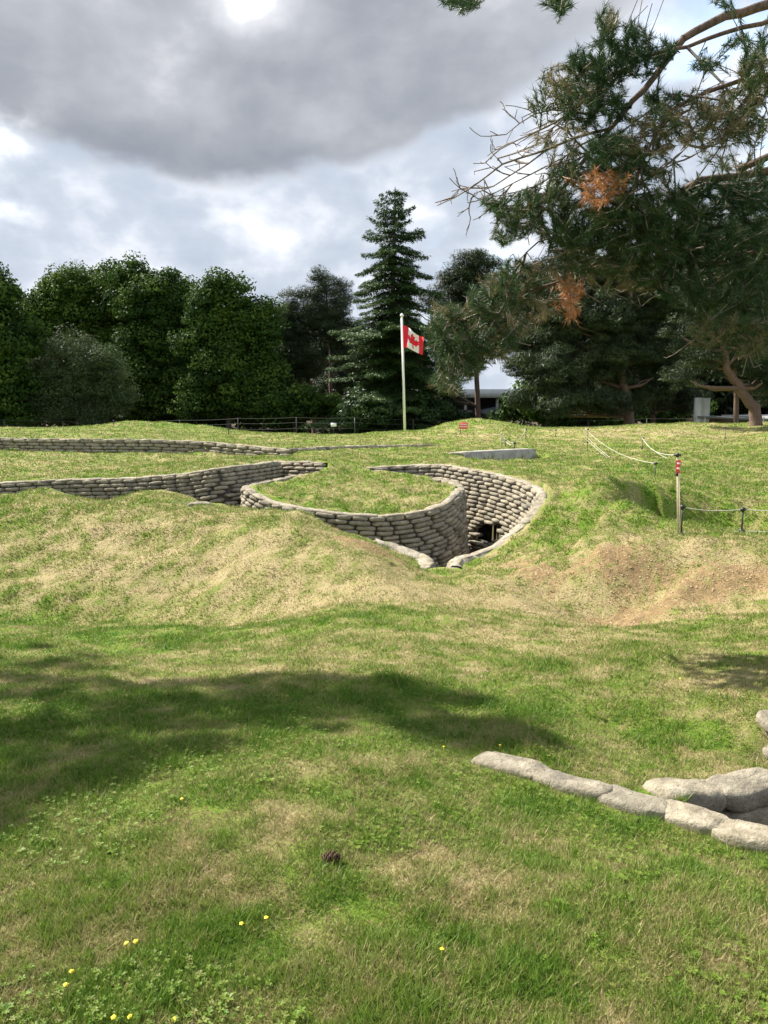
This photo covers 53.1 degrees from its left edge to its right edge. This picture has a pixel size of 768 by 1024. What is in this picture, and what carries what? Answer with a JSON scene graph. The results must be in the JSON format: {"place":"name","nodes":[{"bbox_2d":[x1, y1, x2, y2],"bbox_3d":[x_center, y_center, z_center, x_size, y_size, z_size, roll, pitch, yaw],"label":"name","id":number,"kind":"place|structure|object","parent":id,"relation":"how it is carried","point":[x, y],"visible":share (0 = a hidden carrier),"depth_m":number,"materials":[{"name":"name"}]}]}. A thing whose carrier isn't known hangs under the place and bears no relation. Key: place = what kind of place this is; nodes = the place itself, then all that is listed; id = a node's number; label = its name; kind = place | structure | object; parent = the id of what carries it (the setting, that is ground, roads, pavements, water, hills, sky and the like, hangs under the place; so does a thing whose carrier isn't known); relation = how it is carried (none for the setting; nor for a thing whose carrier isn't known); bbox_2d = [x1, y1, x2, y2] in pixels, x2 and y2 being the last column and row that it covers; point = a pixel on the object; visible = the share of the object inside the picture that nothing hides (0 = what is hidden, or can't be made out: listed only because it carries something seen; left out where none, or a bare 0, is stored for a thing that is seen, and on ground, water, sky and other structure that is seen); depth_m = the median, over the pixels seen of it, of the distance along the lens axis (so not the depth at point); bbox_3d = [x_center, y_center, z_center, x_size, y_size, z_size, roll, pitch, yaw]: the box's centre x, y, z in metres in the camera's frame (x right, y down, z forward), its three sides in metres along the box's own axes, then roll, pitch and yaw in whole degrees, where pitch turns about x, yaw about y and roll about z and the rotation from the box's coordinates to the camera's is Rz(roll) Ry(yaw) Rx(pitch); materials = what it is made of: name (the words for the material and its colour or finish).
{"place":"outdoors","nodes":[
{"label":"outdoors","id":0,"kind":"place"},
{"bbox_2d":[0,409,767,1023],"bbox_3d":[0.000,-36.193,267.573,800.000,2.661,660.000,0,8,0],"label":"ground","id":1,"kind":"structure","parent":0,"point":[752,735],"depth_m":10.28,"materials":[{"name":"green plant"}]},
{"bbox_2d":[0,261,56,426],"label":"broadleaf tree","id":2,"kind":"object","parent":1,"relation":"on","point":[19,342],"visible":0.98,"depth_m":54.07,"materials":[{"name":"green plant"}]},
{"bbox_2d":[15,256,138,426],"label":"broadleaf tree","id":3,"kind":"object","parent":1,"relation":"on","point":[73,294],"visible":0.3,"depth_m":72.71,"materials":[{"name":"green plant"}]},
{"bbox_2d":[2,413,152,426],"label":"thicket","id":4,"kind":"object","parent":1,"relation":"on","point":[106,422],"visible":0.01,"depth_m":78.75,"materials":[{"name":"green plant"}]},
{"bbox_2d":[16,322,143,425],"bbox_3d":[-22.867,-9.596,56.544,10.774,8.485,5.636,0,8,0],"label":"willow bush","id":5,"kind":"object","parent":1,"relation":"on","point":[79,375],"visible":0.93,"depth_m":55.32,"materials":[{"name":"green plant"}]},
{"bbox_2d":[0,437,206,453],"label":"sandbag wall","id":6,"kind":"structure","parent":1,"relation":"on","point":[101,445],"depth_m":30.22,"materials":[{"name":"concrete"}]},
{"bbox_2d":[0,461,283,506],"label":"sandbag wall","id":7,"kind":"structure","parent":1,"relation":"on","point":[222,485],"depth_m":18.43,"materials":[{"name":"concrete"}]},
{"bbox_2d":[100,250,210,422],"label":"broadleaf tree","id":8,"kind":"object","parent":1,"relation":"on","point":[148,304],"visible":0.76,"depth_m":67.69,"materials":[{"name":"green plant"}]},
{"bbox_2d":[187,501,211,506],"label":"sandbag block","id":9,"kind":"structure","parent":1,"relation":"on","point":[194,503],"depth_m":14.24,"materials":[{"name":"concrete"}]},
{"bbox_2d":[195,422,233,428],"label":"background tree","id":10,"kind":"object","parent":1,"relation":"on","point":[219,425],"depth_m":98.08,"materials":[{"name":"green plant"}]},
{"bbox_2d":[165,266,294,428],"bbox_3d":[-12.873,-12.993,63.416,11.070,14.202,7.097,0,8,0],"label":"broadleaf tree","id":11,"kind":"object","parent":1,"relation":"on","point":[237,363],"visible":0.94,"depth_m":62.29,"materials":[{"name":"green plant"}]},
{"bbox_2d":[204,441,292,455],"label":"sandbag wall","id":12,"kind":"structure","parent":1,"relation":"on","point":[235,449],"depth_m":28.36,"materials":[{"name":"concrete"}]},
{"bbox_2d":[152,390,355,433],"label":"thicket","id":13,"kind":"object","parent":1,"relation":"on","point":[252,424],"visible":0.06,"depth_m":79.06,"materials":[{"name":"green plant"}]},
{"bbox_2d":[211,349,310,428],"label":"background tree","id":14,"kind":"object","parent":1,"relation":"on","point":[268,425],"depth_m":91.30,"materials":[{"name":"green plant"}]},
{"bbox_2d":[241,377,345,431],"bbox_3d":[-6.898,-8.420,62.089,9.325,5.169,5.201,0,8,0],"label":"shrub","id":15,"kind":"object","parent":1,"relation":"on","point":[301,400],"visible":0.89,"depth_m":61.51,"materials":[{"name":"green plant"}]},
{"bbox_2d":[278,461,326,477],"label":"sandbag wall","id":16,"kind":"structure","parent":1,"relation":"on","point":[289,468],"depth_m":20.22,"materials":[{"name":"concrete"}]},
{"bbox_2d":[273,286,334,433],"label":"pine tree","id":17,"kind":"object","parent":1,"relation":"on","point":[297,347],"visible":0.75,"depth_m":69.61,"materials":[{"name":"green plant"}]},
{"bbox_2d":[295,318,343,433],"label":"pine tree","id":18,"kind":"object","parent":1,"relation":"on","point":[326,352],"visible":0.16,"depth_m":76.33,"materials":[{"name":"green plant"}]},
{"bbox_2d":[295,265,357,432],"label":"pine tree","id":19,"kind":"object","parent":1,"relation":"on","point":[332,318],"visible":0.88,"depth_m":70.37,"materials":[{"name":"green plant"}]},
{"bbox_2d":[322,850,340,862],"bbox_3d":[-0.193,1.273,2.831,0.072,0.056,0.056,0,8,0],"label":"pine cone","id":20,"kind":"object","parent":1,"relation":"on","point":[336,856],"visible":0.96,"depth_m":2.83,"materials":[{"name":"brown plant"}]},
{"bbox_2d":[311,340,371,388],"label":"background tree","id":21,"kind":"object","parent":1,"relation":"on","point":[344,371],"visible":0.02,"depth_m":100.56,"materials":[{"name":"green plant"}]},
{"bbox_2d":[314,274,370,430],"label":"pine tree","id":22,"kind":"object","parent":1,"relation":"on","point":[339,387],"visible":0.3,"depth_m":73.98,"materials":[{"name":"green plant"}]},
{"bbox_2d":[240,470,469,566],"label":"sandbag wall","id":23,"kind":"structure","parent":1,"relation":"on","point":[437,534],"depth_m":15.41,"materials":[{"name":"concrete"}]},
{"bbox_2d":[288,444,439,453],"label":"sandbag wall","id":24,"kind":"structure","parent":1,"relation":"on","point":[316,448],"depth_m":30.90,"materials":[{"name":"concrete"}]},
{"bbox_2d":[335,384,402,433],"bbox_3d":[-1.040,-7.421,57.281,5.307,4.216,3.939,0,8,0],"label":"bush","id":25,"kind":"object","parent":1,"relation":"on","point":[349,412],"visible":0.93,"depth_m":56.51,"materials":[{"name":"green plant"}]},
{"bbox_2d":[2,417,763,432],"bbox_3d":[-2.021,-5.910,54.460,56.652,1.687,2.578,0,8,0],"label":"wire fence","id":26,"kind":"object","parent":1,"relation":"on","point":[296,422],"visible":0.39,"depth_m":53.16,"materials":[{"name":"black metal"}]},
{"bbox_2d":[0,631,767,1023],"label":"lawn weeds","id":27,"kind":"object","parent":1,"relation":"on","point":[180,995],"visible":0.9,"depth_m":3.13,"materials":[{"name":"green plant"}]},
{"bbox_2d":[299,189,471,433],"bbox_3d":[0.503,-14.366,60.480,14.155,21.449,14.170,0,8,0],"label":"fir tree","id":28,"kind":"object","parent":1,"relation":"on","point":[380,367],"visible":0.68,"depth_m":59.16,"materials":[{"name":"green plant"}]},
{"bbox_2d":[400,313,405,429],"bbox_3d":[1.231,-8.763,49.254,0.417,7.747,0.240,0,8,0],"label":"flagpole","id":29,"kind":"object","parent":1,"relation":"on","point":[403,375],"visible":0.85,"depth_m":49.17,"materials":[{"name":"white metal"}]},
{"bbox_2d":[403,325,423,354],"bbox_3d":[1.863,-10.920,48.791,1.341,1.889,0.440,0,8,0],"label":"flag","id":30,"kind":"object","parent":29,"relation":"attached to","point":[413,341],"visible":0.98,"depth_m":48.80,"materials":[{"name":"red fabric"}]},
{"bbox_2d":[373,538,435,568],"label":"sandbag wall","id":31,"kind":"structure","parent":1,"relation":"on","point":[425,560],"depth_m":14.01,"materials":[{"name":"concrete"}]},
{"bbox_2d":[396,389,469,428],"bbox_3d":[3.842,-7.572,59.418,5.981,3.853,3.410,-5,10,-32],"label":"bush","id":32,"kind":"object","parent":1,"relation":"on","point":[430,412],"visible":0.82,"depth_m":58.66,"materials":[{"name":"green plant"}]},
{"bbox_2d":[424,370,470,407],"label":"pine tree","id":33,"kind":"object","parent":1,"relation":"on","point":[454,403],"visible":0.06,"depth_m":68.43,"materials":[{"name":"green plant"}]},
{"bbox_2d":[365,464,546,568],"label":"sandbag wall","id":34,"kind":"structure","parent":1,"relation":"on","point":[506,506],"depth_m":17.87,"materials":[{"name":"concrete"}]},
{"bbox_2d":[449,452,463,455],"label":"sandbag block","id":35,"kind":"structure","parent":1,"relation":"on","point":[460,453],"depth_m":24.45,"materials":[{"name":"concrete"}]},
{"bbox_2d":[459,422,467,433],"bbox_3d":[4.011,-4.185,38.800,0.417,0.680,0.085,1,8,9],"label":"notice board","id":36,"kind":"object","parent":1,"relation":"on","point":[463,425],"visible":0.94,"depth_m":38.76,"materials":[{"name":"red paint"}]},
{"bbox_2d":[414,247,519,418],"bbox_3d":[7.091,-14.098,64.626,9.620,15.925,5.590,0,8,0],"label":"pine tree","id":37,"kind":"object","parent":1,"relation":"on","point":[457,277],"visible":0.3,"depth_m":63.50,"materials":[{"name":"green plant"}]},
{"bbox_2d":[459,448,535,459],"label":"concrete block","id":38,"kind":"structure","parent":1,"relation":"on","point":[504,454],"depth_m":26.44,"materials":[{"name":"grey concrete"}]},
{"bbox_2d":[500,429,556,447],"bbox_3d":[6.295,-3.232,33.809,1.058,0.829,9.262,3,9,22],"label":"rope fence","id":39,"kind":"object","parent":1,"relation":"on","point":[514,443],"visible":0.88,"depth_m":30.07,"materials":[{"name":"beige plastic"}]},
{"bbox_2d":[521,406,570,426],"bbox_3d":[10.471,-6.007,49.318,3.017,1.768,1.967,4,9,24],"label":"bush","id":40,"kind":"object","parent":1,"relation":"on","point":[533,416],"visible":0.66,"depth_m":48.93,"materials":[{"name":"green plant"}]},
{"bbox_2d":[509,379,585,426],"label":"background tree","id":41,"kind":"object","parent":1,"relation":"on","point":[518,385],"depth_m":97.75,"materials":[{"name":"green plant"}]},
{"bbox_2d":[504,242,611,418],"bbox_3d":[15.044,-14.795,64.274,11.176,17.823,7.279,3,9,21],"label":"pine tree","id":42,"kind":"object","parent":1,"relation":"on","point":[592,386],"visible":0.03,"depth_m":63.53,"materials":[{"name":"green plant"}]},
{"bbox_2d":[416,0,767,397],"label":"pine tree","id":43,"kind":"object","parent":1,"relation":"on","point":[649,222],"visible":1,"depth_m":6.41,"materials":[{"name":"green plant"}]},
{"bbox_2d":[500,248,695,424],"bbox_3d":[14.373,-11.195,49.222,13.954,12.358,7.876,0,8,0],"label":"pine tree","id":44,"kind":"object","parent":1,"relation":"on","point":[559,373],"visible":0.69,"depth_m":48.40,"materials":[{"name":"green plant"}]},
{"bbox_2d":[486,380,717,426],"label":"thicket","id":45,"kind":"object","parent":1,"relation":"on","point":[508,414],"visible":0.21,"depth_m":78.68,"materials":[{"name":"green plant"}]},
{"bbox_2d":[471,751,767,854],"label":"sandbag wall","id":46,"kind":"structure","parent":1,"relation":"on","point":[752,835],"depth_m":3.63,"materials":[{"name":"concrete"}]},
{"bbox_2d":[474,535,767,625],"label":"soil crumbs","id":47,"kind":"object","parent":1,"relation":"on","point":[641,579],"visible":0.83,"depth_m":10.85,"materials":[{"name":"brown soil"}]},
{"bbox_2d":[582,282,714,422],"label":"pine tree","id":48,"kind":"object","parent":1,"relation":"on","point":[681,400],"visible":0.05,"depth_m":66.73,"materials":[{"name":"green plant"}]},
{"bbox_2d":[585,427,726,474],"bbox_3d":[8.160,-2.099,25.334,4.986,1.347,25.932,4,9,25],"label":"rope fence","id":49,"kind":"object","parent":1,"relation":"on","point":[655,463],"visible":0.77,"depth_m":26.68,"materials":[{"name":"beige fabric"}]},
{"bbox_2d":[674,453,681,534],"bbox_3d":[4.742,-0.222,12.372,0.203,1.446,0.105,0,8,0],"label":"marker stake","id":50,"kind":"object","parent":1,"relation":"on","point":[678,461],"visible":0.91,"depth_m":12.37,"materials":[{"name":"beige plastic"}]},
{"bbox_2d":[643,767,767,825],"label":"sandbag wall","id":51,"kind":"structure","parent":1,"relation":"on","point":[742,794],"depth_m":3.92,"materials":[{"name":"concrete"}]},
{"bbox_2d":[654,209,767,425],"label":"pine tree","id":52,"kind":"object","parent":1,"relation":"on","point":[740,387],"visible":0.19,"depth_m":40.25,"materials":[{"name":"green plant"}]},
{"bbox_2d":[668,347,764,422],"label":"background tree","id":53,"kind":"object","parent":1,"relation":"on","point":[724,400],"visible":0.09,"depth_m":86.34,"materials":[{"name":"green plant"}]},
{"bbox_2d":[679,217,767,422],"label":"pine tree","id":54,"kind":"object","parent":1,"relation":"on","point":[735,365],"visible":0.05,"depth_m":56.47,"materials":[{"name":"green plant"}]},
{"bbox_2d":[679,505,767,533],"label":"rope fence","id":55,"kind":"object","parent":1,"relation":"on","point":[742,509],"visible":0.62,"depth_m":12.69,"materials":[{"name":"grey fabric"}]},
{"bbox_2d":[686,398,767,422],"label":"building","id":56,"kind":"structure","parent":1,"relation":"on","point":[701,407],"depth_m":59.38,"materials":[{"name":"grey concrete"}]},
{"bbox_2d":[728,398,766,414],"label":"background tree","id":57,"kind":"object","parent":1,"relation":"on","point":[744,409],"visible":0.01,"depth_m":92.26,"materials":[{"name":"green plant"}]},
{"bbox_2d":[756,710,767,758],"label":"sandbag wall","id":58,"kind":"structure","parent":1,"relation":"on","point":[762,718],"depth_m":4.56,"materials":[{"name":"concrete"}]},
{"bbox_2d":[761,405,767,414],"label":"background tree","id":59,"kind":"object","parent":1,"relation":"on","point":[764,409],"visible":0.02,"depth_m":90.93,"materials":[{"name":"green plant"}]},
{"bbox_2d":[0,0,767,388],"label":"sky","id":60,"kind":"structure","parent":0,"point":[257,138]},
{"bbox_2d":[325,389,514,425],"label":"pavilion","id":61,"kind":"structure","parent":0,"point":[489,400],"depth_m":84.30,"materials":[{"name":"concrete"}]}
]}

